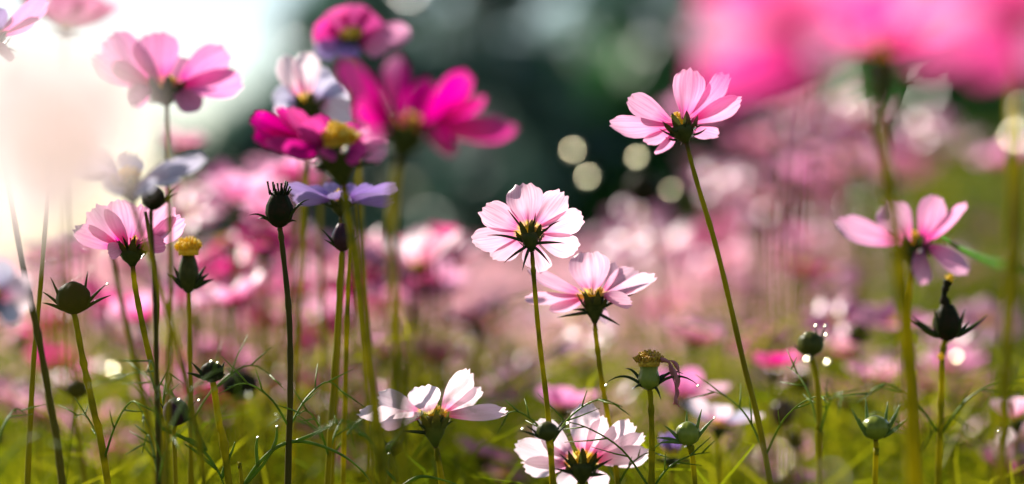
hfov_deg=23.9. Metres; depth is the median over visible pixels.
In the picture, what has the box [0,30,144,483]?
cosmos flower
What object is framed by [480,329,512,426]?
cosmos flower
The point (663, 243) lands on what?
cosmos flower
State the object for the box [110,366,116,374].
dew drop
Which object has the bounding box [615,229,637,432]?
cosmos flower
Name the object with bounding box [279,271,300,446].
cosmos flower
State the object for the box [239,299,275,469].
cosmos flower
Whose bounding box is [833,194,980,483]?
cosmos flower
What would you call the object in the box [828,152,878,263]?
cosmos flower
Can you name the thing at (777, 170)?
cosmos flower
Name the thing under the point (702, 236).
cosmos flower
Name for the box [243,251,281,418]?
cosmos flower
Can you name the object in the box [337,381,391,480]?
cosmos flower
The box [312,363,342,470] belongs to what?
cosmos flower
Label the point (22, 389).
cosmos flower
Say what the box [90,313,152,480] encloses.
cosmos flower
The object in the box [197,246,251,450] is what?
cosmos flower
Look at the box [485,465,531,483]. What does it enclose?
cosmos flower
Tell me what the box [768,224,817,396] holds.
cosmos flower
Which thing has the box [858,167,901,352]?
cosmos flower
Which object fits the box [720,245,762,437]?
cosmos flower
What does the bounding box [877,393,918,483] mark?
cosmos flower
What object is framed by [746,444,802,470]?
cosmos flower
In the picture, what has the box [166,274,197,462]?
cosmos flower
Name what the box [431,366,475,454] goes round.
cosmos flower
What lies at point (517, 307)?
cosmos flower
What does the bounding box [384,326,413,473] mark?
cosmos flower
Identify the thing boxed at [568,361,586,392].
flower bud
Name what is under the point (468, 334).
cosmos flower
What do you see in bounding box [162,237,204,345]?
cosmos flower
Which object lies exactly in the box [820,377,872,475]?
cosmos flower
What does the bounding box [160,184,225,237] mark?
cosmos flower
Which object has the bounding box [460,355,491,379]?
cosmos flower
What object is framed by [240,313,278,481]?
cosmos flower
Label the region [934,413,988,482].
cosmos flower
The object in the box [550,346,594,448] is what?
cosmos flower
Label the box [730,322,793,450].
cosmos flower
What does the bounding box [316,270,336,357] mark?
cosmos flower
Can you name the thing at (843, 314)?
cosmos flower
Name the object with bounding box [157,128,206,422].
cosmos flower
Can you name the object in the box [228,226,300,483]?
cosmos flower
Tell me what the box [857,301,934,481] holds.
cosmos flower
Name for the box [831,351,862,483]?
cosmos flower
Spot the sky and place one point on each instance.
(247, 29)
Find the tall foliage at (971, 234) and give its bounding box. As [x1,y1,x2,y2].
[773,92,1023,455]
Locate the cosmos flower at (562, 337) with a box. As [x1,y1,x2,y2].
[559,328,576,390]
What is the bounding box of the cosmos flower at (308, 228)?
[275,226,316,480]
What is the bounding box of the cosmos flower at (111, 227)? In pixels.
[72,199,185,452]
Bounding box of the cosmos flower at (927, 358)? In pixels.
[898,346,929,396]
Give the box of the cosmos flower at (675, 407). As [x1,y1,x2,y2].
[666,395,720,417]
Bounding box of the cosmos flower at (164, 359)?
[153,353,198,385]
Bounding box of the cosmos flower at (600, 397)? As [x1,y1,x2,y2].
[566,392,611,417]
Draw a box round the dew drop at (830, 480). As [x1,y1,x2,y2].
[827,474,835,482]
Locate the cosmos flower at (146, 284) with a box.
[137,280,205,387]
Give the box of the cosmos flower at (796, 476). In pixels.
[757,469,815,483]
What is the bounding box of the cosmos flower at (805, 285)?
[784,268,821,482]
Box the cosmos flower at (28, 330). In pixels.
[13,325,54,386]
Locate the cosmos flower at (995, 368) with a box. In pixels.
[990,301,1016,475]
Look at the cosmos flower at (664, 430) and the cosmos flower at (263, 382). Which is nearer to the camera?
the cosmos flower at (263, 382)
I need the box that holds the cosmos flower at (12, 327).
[0,323,15,336]
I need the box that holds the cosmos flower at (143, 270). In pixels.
[116,255,167,290]
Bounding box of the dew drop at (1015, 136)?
[1010,130,1021,142]
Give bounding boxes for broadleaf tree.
[137,74,373,423]
[252,0,466,383]
[271,0,630,426]
[456,11,707,382]
[489,33,696,403]
[564,0,846,395]
[658,9,983,373]
[804,0,1023,301]
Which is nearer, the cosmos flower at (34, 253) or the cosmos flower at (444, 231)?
the cosmos flower at (444, 231)
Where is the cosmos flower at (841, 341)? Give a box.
[796,330,856,474]
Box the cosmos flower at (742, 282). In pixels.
[720,271,771,447]
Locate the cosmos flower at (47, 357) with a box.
[27,346,87,394]
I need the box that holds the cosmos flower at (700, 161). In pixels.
[695,156,721,317]
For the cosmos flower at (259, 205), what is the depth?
2.34 m
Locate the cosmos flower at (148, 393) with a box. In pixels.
[134,376,186,405]
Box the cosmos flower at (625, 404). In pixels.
[605,402,633,483]
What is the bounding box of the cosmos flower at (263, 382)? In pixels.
[258,369,303,482]
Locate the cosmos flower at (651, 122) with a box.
[609,67,830,483]
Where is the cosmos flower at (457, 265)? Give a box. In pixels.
[449,257,469,440]
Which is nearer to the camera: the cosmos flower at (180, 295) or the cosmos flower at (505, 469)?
the cosmos flower at (505, 469)
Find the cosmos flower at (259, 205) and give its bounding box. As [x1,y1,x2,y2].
[233,195,297,404]
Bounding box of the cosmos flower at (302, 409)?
[297,398,329,467]
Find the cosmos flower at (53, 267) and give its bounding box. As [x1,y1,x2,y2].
[35,259,82,283]
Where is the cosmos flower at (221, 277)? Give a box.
[173,261,234,436]
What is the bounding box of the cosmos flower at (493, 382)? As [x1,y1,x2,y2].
[443,371,507,482]
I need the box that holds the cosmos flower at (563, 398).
[533,384,597,473]
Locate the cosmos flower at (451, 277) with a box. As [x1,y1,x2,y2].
[387,259,465,468]
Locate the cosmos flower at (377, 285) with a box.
[366,255,440,395]
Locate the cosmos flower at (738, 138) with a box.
[722,129,785,447]
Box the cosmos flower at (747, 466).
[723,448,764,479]
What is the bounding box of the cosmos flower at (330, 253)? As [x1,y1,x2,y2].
[314,229,379,436]
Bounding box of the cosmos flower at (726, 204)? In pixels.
[708,193,744,370]
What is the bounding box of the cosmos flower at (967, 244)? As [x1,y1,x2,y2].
[930,240,972,435]
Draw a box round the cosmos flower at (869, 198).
[864,149,895,348]
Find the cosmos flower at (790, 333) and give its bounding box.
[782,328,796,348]
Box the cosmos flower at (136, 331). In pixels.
[129,313,173,480]
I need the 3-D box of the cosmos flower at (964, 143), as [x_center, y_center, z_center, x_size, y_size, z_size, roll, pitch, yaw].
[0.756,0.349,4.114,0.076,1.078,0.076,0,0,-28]
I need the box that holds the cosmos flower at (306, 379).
[298,368,342,483]
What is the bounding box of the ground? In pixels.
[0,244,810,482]
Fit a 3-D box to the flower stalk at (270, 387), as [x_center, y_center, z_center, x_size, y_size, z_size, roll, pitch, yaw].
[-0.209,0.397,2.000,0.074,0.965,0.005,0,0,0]
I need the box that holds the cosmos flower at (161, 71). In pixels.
[73,31,243,483]
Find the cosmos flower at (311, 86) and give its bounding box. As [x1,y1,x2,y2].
[271,51,354,483]
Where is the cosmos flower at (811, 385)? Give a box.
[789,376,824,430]
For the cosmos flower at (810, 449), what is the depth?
2.30 m
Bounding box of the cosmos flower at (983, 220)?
[963,209,1005,420]
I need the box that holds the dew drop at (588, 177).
[585,173,591,180]
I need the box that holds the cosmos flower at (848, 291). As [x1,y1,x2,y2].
[826,283,858,296]
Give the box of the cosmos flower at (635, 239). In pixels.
[600,218,665,478]
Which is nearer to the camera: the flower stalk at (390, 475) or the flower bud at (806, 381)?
the flower stalk at (390, 475)
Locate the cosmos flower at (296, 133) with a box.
[249,106,498,483]
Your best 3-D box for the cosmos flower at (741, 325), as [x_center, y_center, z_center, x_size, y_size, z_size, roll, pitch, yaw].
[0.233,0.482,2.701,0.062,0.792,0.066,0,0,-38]
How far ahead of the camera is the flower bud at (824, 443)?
2.19 m
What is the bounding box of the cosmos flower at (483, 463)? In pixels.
[455,435,521,483]
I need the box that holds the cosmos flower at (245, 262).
[217,247,248,341]
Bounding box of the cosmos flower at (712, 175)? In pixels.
[683,161,746,457]
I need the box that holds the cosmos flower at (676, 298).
[637,292,688,454]
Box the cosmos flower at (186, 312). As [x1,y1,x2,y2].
[178,308,209,341]
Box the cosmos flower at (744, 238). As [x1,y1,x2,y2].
[723,228,768,392]
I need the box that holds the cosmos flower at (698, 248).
[673,241,719,449]
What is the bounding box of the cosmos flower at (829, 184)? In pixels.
[799,167,840,303]
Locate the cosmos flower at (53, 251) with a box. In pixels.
[27,236,89,349]
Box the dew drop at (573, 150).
[569,147,576,154]
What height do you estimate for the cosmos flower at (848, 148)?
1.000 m
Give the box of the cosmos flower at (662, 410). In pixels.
[645,401,673,425]
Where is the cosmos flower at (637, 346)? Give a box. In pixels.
[616,340,661,480]
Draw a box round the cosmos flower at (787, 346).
[764,344,789,443]
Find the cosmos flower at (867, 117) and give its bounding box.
[828,101,896,463]
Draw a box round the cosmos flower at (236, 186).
[192,171,285,442]
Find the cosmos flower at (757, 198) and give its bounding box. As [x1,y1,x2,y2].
[732,179,789,482]
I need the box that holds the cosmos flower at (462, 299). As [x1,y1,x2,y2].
[444,290,477,450]
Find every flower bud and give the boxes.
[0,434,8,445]
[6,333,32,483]
[43,271,164,483]
[68,380,86,483]
[125,184,191,483]
[160,398,195,483]
[187,361,232,483]
[217,181,364,483]
[220,369,260,480]
[277,223,362,483]
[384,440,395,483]
[401,310,421,392]
[468,322,487,456]
[489,304,513,460]
[519,419,566,483]
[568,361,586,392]
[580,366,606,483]
[619,170,690,479]
[657,409,713,483]
[770,399,795,483]
[781,431,809,483]
[782,327,857,483]
[783,371,813,483]
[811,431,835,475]
[840,322,876,483]
[845,392,872,480]
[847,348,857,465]
[851,398,902,483]
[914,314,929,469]
[943,435,961,483]
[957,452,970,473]
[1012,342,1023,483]
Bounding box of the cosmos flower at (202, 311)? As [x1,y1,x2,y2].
[201,258,210,436]
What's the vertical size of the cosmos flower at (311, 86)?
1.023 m
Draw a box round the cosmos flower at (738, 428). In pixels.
[696,416,740,483]
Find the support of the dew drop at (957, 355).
attached to the feathery foliage at (456, 466)
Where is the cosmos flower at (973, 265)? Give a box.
[954,254,990,343]
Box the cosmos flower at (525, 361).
[496,353,549,477]
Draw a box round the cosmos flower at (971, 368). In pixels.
[931,351,985,468]
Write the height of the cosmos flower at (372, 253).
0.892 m
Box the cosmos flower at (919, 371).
[899,361,955,482]
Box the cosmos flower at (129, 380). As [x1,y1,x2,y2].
[127,349,133,429]
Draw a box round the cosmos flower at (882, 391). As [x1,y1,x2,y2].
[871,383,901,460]
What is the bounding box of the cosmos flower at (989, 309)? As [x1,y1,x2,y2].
[956,297,1023,482]
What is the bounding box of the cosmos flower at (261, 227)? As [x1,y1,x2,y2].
[239,224,300,483]
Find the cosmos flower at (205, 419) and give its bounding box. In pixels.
[199,413,227,429]
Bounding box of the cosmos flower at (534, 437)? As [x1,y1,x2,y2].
[524,417,571,479]
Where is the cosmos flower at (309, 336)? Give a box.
[286,307,350,483]
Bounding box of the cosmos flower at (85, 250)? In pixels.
[52,227,92,443]
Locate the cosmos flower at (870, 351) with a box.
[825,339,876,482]
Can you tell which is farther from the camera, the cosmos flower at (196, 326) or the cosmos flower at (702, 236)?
the cosmos flower at (702, 236)
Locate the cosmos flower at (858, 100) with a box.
[840,90,868,438]
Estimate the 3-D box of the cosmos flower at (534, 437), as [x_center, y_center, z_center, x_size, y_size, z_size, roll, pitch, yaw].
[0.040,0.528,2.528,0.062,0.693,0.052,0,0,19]
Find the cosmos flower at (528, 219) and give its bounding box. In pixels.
[471,183,630,483]
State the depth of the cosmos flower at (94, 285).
2.17 m
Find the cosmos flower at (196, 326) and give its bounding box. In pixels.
[173,305,197,365]
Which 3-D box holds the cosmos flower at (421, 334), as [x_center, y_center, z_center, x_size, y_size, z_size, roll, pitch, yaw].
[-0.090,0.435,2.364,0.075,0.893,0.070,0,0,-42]
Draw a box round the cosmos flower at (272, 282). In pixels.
[239,266,279,470]
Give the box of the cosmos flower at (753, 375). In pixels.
[749,357,811,454]
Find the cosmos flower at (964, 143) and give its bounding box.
[936,131,982,303]
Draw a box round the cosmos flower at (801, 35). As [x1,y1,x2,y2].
[691,0,896,483]
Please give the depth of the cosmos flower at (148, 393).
2.26 m
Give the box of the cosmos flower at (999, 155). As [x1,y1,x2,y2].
[971,135,1023,394]
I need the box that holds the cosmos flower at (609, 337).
[556,334,612,368]
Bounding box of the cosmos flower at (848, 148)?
[823,135,875,478]
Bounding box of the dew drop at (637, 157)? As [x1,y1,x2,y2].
[634,154,640,160]
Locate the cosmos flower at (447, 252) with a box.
[384,235,453,463]
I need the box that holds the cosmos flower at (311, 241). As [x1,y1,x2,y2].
[270,225,338,479]
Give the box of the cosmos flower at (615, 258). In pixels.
[599,252,619,380]
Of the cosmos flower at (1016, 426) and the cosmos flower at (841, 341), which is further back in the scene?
the cosmos flower at (841, 341)
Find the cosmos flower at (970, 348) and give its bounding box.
[921,333,979,435]
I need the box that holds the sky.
[0,0,677,243]
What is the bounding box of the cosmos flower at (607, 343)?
[570,326,608,390]
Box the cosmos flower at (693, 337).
[664,312,725,444]
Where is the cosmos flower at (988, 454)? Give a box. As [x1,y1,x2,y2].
[980,443,1023,476]
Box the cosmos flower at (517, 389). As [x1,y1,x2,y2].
[482,365,541,480]
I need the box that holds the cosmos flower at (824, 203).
[790,189,843,383]
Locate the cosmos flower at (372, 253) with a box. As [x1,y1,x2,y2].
[315,230,386,476]
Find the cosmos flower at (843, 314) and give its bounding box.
[798,295,871,483]
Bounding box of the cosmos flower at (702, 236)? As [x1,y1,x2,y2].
[687,215,742,349]
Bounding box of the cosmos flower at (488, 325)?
[454,305,498,465]
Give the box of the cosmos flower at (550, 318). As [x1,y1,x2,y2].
[519,310,565,483]
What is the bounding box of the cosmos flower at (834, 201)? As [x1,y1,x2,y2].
[813,135,837,421]
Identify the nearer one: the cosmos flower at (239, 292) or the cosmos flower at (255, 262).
the cosmos flower at (239, 292)
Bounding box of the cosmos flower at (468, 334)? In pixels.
[461,330,503,381]
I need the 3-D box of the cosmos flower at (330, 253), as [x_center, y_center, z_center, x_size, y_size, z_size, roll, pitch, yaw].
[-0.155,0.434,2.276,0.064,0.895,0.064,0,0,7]
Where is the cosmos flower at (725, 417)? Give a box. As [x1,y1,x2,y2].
[680,397,763,483]
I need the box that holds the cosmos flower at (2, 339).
[0,321,3,371]
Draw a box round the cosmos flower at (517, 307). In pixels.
[487,305,522,459]
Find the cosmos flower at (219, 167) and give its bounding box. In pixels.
[200,159,270,483]
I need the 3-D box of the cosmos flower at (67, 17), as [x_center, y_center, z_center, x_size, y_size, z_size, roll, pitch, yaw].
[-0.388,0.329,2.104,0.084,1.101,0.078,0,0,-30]
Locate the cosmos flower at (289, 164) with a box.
[263,156,316,483]
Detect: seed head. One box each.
[114,236,285,483]
[540,349,713,483]
[827,273,1023,483]
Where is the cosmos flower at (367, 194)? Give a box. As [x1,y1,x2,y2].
[267,182,415,483]
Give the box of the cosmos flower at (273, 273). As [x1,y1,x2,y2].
[225,269,281,459]
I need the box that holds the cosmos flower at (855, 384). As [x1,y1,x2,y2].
[831,376,870,466]
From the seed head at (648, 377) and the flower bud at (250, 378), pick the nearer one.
the seed head at (648, 377)
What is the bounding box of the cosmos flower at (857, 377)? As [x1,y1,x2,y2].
[841,366,894,470]
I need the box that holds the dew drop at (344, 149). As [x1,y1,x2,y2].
[341,146,347,152]
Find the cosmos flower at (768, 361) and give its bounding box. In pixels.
[750,350,799,398]
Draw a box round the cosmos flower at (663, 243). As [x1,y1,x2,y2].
[634,222,691,447]
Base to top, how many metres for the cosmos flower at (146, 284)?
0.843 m
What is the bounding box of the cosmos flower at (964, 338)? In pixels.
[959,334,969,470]
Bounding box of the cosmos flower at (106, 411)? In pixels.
[76,400,119,474]
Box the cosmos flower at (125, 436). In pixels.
[84,430,143,469]
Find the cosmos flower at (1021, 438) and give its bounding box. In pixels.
[991,427,1023,456]
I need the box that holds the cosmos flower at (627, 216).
[605,200,671,431]
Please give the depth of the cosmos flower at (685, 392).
1.99 m
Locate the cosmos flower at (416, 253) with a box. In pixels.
[378,232,451,474]
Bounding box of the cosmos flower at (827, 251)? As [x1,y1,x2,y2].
[805,234,841,401]
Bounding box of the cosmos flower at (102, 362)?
[50,357,106,479]
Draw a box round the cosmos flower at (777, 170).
[755,159,820,405]
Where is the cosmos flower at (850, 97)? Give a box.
[833,88,865,301]
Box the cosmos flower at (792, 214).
[752,186,806,437]
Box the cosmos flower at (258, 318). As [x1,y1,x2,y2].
[242,303,296,368]
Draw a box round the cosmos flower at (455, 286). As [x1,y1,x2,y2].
[411,268,467,479]
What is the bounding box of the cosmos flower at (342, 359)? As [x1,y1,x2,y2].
[340,352,382,447]
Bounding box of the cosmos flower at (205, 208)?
[172,188,229,466]
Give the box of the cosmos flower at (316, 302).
[306,290,335,307]
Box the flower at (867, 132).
[829,120,898,346]
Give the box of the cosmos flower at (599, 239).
[571,227,612,391]
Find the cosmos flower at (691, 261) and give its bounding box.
[676,249,712,461]
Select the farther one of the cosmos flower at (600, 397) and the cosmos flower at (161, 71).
the cosmos flower at (600, 397)
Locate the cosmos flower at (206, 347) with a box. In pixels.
[184,327,242,481]
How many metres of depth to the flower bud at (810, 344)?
1.52 m
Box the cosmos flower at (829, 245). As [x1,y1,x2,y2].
[803,236,835,435]
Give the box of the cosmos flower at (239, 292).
[195,269,264,466]
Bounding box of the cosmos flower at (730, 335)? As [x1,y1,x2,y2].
[704,316,755,474]
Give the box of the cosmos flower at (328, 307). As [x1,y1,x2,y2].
[305,297,344,478]
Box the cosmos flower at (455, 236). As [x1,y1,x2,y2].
[397,230,461,483]
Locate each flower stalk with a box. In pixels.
[14,235,65,483]
[25,237,46,483]
[110,257,155,483]
[144,211,163,483]
[162,429,235,483]
[238,426,368,483]
[255,160,303,483]
[318,171,327,464]
[341,230,354,483]
[355,199,373,483]
[358,432,455,483]
[942,7,1023,483]
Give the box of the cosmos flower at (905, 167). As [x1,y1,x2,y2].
[892,145,937,277]
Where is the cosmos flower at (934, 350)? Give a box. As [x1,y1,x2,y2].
[916,333,968,473]
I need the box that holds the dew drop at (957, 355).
[954,353,960,360]
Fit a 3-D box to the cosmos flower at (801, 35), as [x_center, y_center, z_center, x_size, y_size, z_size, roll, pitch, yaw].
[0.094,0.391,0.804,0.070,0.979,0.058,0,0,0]
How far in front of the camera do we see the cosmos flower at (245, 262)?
2.70 m
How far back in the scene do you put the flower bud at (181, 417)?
1.57 m
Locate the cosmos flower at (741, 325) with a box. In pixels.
[700,318,748,401]
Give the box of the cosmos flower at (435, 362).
[413,336,468,410]
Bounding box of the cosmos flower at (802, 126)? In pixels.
[767,115,819,327]
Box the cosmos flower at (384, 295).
[366,285,415,377]
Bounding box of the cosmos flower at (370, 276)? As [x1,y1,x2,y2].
[324,267,383,483]
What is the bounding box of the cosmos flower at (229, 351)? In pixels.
[193,335,256,465]
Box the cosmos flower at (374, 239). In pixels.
[364,234,406,401]
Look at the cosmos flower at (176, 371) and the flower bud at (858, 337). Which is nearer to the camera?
the flower bud at (858, 337)
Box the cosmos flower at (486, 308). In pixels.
[435,295,496,483]
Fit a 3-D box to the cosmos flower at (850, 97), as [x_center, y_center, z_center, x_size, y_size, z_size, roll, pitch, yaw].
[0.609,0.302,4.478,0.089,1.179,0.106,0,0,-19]
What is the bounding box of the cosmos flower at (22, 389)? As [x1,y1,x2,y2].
[0,372,45,483]
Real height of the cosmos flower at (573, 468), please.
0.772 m
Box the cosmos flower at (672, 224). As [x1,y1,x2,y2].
[653,222,675,438]
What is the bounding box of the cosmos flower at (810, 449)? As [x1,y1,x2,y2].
[758,435,815,454]
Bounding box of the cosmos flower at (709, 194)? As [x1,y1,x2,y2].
[702,164,758,463]
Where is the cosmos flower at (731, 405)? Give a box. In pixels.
[716,395,753,455]
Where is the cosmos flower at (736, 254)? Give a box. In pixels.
[689,241,752,478]
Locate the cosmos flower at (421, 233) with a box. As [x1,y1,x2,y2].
[402,230,430,312]
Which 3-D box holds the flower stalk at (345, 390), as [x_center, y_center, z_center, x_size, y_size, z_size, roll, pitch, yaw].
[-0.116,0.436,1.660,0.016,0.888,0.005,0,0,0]
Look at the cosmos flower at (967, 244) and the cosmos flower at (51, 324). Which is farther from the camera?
the cosmos flower at (967, 244)
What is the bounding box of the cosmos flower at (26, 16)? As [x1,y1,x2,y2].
[0,0,48,437]
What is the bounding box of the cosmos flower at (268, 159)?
[239,155,278,455]
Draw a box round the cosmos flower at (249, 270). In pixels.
[244,267,279,402]
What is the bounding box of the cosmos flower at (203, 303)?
[191,277,252,363]
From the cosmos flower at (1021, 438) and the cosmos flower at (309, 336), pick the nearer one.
the cosmos flower at (1021, 438)
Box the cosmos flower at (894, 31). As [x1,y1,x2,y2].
[838,0,972,483]
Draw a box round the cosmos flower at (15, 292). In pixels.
[0,258,67,469]
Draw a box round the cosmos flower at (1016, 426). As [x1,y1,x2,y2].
[990,397,1023,483]
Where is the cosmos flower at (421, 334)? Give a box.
[414,299,426,482]
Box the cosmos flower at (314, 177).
[254,154,328,473]
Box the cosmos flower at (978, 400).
[949,390,995,480]
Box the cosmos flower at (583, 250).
[575,247,589,253]
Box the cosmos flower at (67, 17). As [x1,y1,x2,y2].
[20,0,120,474]
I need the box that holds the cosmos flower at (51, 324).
[39,316,83,337]
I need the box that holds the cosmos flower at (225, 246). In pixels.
[195,215,258,468]
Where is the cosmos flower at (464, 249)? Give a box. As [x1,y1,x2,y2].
[444,233,480,474]
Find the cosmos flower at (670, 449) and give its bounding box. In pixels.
[655,432,689,483]
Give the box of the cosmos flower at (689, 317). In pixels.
[664,312,725,424]
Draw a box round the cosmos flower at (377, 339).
[369,333,423,454]
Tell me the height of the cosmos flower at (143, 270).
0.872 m
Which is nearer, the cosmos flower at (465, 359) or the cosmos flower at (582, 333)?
the cosmos flower at (582, 333)
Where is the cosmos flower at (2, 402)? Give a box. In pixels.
[0,399,23,421]
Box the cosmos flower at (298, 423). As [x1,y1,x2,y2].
[263,411,323,437]
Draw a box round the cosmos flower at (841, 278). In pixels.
[803,262,861,457]
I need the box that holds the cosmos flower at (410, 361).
[387,271,415,452]
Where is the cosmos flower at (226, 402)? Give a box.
[193,382,242,480]
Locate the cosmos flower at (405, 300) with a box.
[402,230,429,341]
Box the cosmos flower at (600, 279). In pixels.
[524,251,668,483]
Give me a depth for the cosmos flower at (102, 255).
3.16 m
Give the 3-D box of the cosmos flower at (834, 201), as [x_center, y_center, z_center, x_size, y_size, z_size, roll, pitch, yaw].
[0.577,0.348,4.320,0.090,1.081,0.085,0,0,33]
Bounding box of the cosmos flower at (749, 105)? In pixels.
[740,94,788,325]
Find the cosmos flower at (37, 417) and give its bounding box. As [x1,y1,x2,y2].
[9,393,78,483]
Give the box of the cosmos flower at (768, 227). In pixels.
[739,202,803,433]
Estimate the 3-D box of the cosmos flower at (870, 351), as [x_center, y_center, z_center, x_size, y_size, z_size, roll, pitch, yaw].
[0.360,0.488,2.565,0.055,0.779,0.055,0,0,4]
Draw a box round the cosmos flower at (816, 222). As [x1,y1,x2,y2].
[794,210,838,303]
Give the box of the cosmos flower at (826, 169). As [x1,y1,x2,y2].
[800,159,841,372]
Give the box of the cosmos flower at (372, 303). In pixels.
[330,290,389,482]
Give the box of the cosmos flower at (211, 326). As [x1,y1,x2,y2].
[207,262,231,483]
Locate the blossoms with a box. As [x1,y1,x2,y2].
[0,208,963,456]
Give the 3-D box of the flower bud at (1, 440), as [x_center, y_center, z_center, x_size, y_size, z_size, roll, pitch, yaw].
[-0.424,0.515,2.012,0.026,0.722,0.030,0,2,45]
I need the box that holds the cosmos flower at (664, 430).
[637,418,675,482]
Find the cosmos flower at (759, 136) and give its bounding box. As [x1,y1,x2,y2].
[725,129,778,430]
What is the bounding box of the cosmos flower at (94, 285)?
[80,275,134,473]
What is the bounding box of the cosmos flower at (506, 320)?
[462,312,509,441]
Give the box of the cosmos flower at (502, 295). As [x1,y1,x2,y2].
[475,285,517,368]
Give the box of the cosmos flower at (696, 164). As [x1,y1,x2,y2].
[681,156,722,395]
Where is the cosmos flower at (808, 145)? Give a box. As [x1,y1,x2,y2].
[782,134,830,462]
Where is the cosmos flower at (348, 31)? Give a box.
[312,4,411,483]
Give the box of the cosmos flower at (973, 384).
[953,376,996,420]
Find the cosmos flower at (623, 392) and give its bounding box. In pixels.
[597,381,635,481]
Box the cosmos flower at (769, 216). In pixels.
[767,194,790,439]
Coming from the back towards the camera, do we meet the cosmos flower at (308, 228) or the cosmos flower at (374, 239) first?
the cosmos flower at (308, 228)
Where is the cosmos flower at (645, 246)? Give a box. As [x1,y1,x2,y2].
[616,238,656,416]
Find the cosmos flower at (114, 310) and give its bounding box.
[106,290,174,483]
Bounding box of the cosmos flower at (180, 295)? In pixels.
[150,277,194,483]
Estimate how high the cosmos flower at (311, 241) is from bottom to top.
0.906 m
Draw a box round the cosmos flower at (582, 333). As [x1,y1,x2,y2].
[553,313,619,401]
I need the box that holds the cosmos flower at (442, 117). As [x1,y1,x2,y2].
[318,54,538,483]
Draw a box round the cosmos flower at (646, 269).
[642,266,662,417]
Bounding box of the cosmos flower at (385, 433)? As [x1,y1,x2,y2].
[362,366,407,468]
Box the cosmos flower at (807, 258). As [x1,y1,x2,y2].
[788,254,819,427]
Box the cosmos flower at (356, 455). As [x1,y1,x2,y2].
[319,437,375,478]
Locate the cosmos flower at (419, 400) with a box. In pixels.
[357,368,507,483]
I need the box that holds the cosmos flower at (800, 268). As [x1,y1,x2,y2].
[770,257,835,482]
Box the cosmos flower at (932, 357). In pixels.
[918,347,987,457]
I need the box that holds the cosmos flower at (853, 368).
[843,359,900,471]
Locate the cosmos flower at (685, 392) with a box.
[658,366,730,483]
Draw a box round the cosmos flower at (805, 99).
[770,85,819,429]
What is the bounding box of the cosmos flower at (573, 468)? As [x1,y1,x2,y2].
[514,403,648,483]
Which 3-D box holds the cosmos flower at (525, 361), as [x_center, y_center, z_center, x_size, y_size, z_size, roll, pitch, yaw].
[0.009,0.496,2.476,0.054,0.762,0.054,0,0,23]
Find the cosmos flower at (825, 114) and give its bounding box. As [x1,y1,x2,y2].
[796,99,852,421]
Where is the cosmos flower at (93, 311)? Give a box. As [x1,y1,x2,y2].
[83,300,103,478]
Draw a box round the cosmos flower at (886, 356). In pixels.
[861,350,899,480]
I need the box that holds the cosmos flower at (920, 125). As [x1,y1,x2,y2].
[893,107,957,432]
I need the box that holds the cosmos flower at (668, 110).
[663,101,693,311]
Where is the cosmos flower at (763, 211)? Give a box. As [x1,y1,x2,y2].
[730,202,770,448]
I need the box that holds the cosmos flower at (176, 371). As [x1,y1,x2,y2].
[172,362,219,479]
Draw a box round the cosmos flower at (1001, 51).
[903,0,1023,77]
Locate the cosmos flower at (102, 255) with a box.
[94,249,146,483]
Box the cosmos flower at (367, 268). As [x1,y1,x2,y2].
[344,260,386,478]
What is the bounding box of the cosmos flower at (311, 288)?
[271,268,326,348]
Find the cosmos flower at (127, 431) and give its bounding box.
[104,419,138,481]
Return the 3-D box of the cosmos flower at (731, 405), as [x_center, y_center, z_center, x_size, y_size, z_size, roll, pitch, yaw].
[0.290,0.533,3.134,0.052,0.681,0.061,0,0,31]
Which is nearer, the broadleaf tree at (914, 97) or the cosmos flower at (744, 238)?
the cosmos flower at (744, 238)
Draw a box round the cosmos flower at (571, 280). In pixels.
[564,275,590,362]
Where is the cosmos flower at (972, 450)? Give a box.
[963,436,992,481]
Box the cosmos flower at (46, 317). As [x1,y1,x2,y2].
[14,307,58,477]
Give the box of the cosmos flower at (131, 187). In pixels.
[107,152,257,483]
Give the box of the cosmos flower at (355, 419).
[348,411,395,432]
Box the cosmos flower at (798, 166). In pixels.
[764,157,816,431]
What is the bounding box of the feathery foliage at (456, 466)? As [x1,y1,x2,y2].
[0,238,1023,483]
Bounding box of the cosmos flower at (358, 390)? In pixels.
[319,370,378,483]
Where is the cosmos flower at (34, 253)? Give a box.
[23,245,52,479]
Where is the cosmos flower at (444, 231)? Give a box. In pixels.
[428,222,457,476]

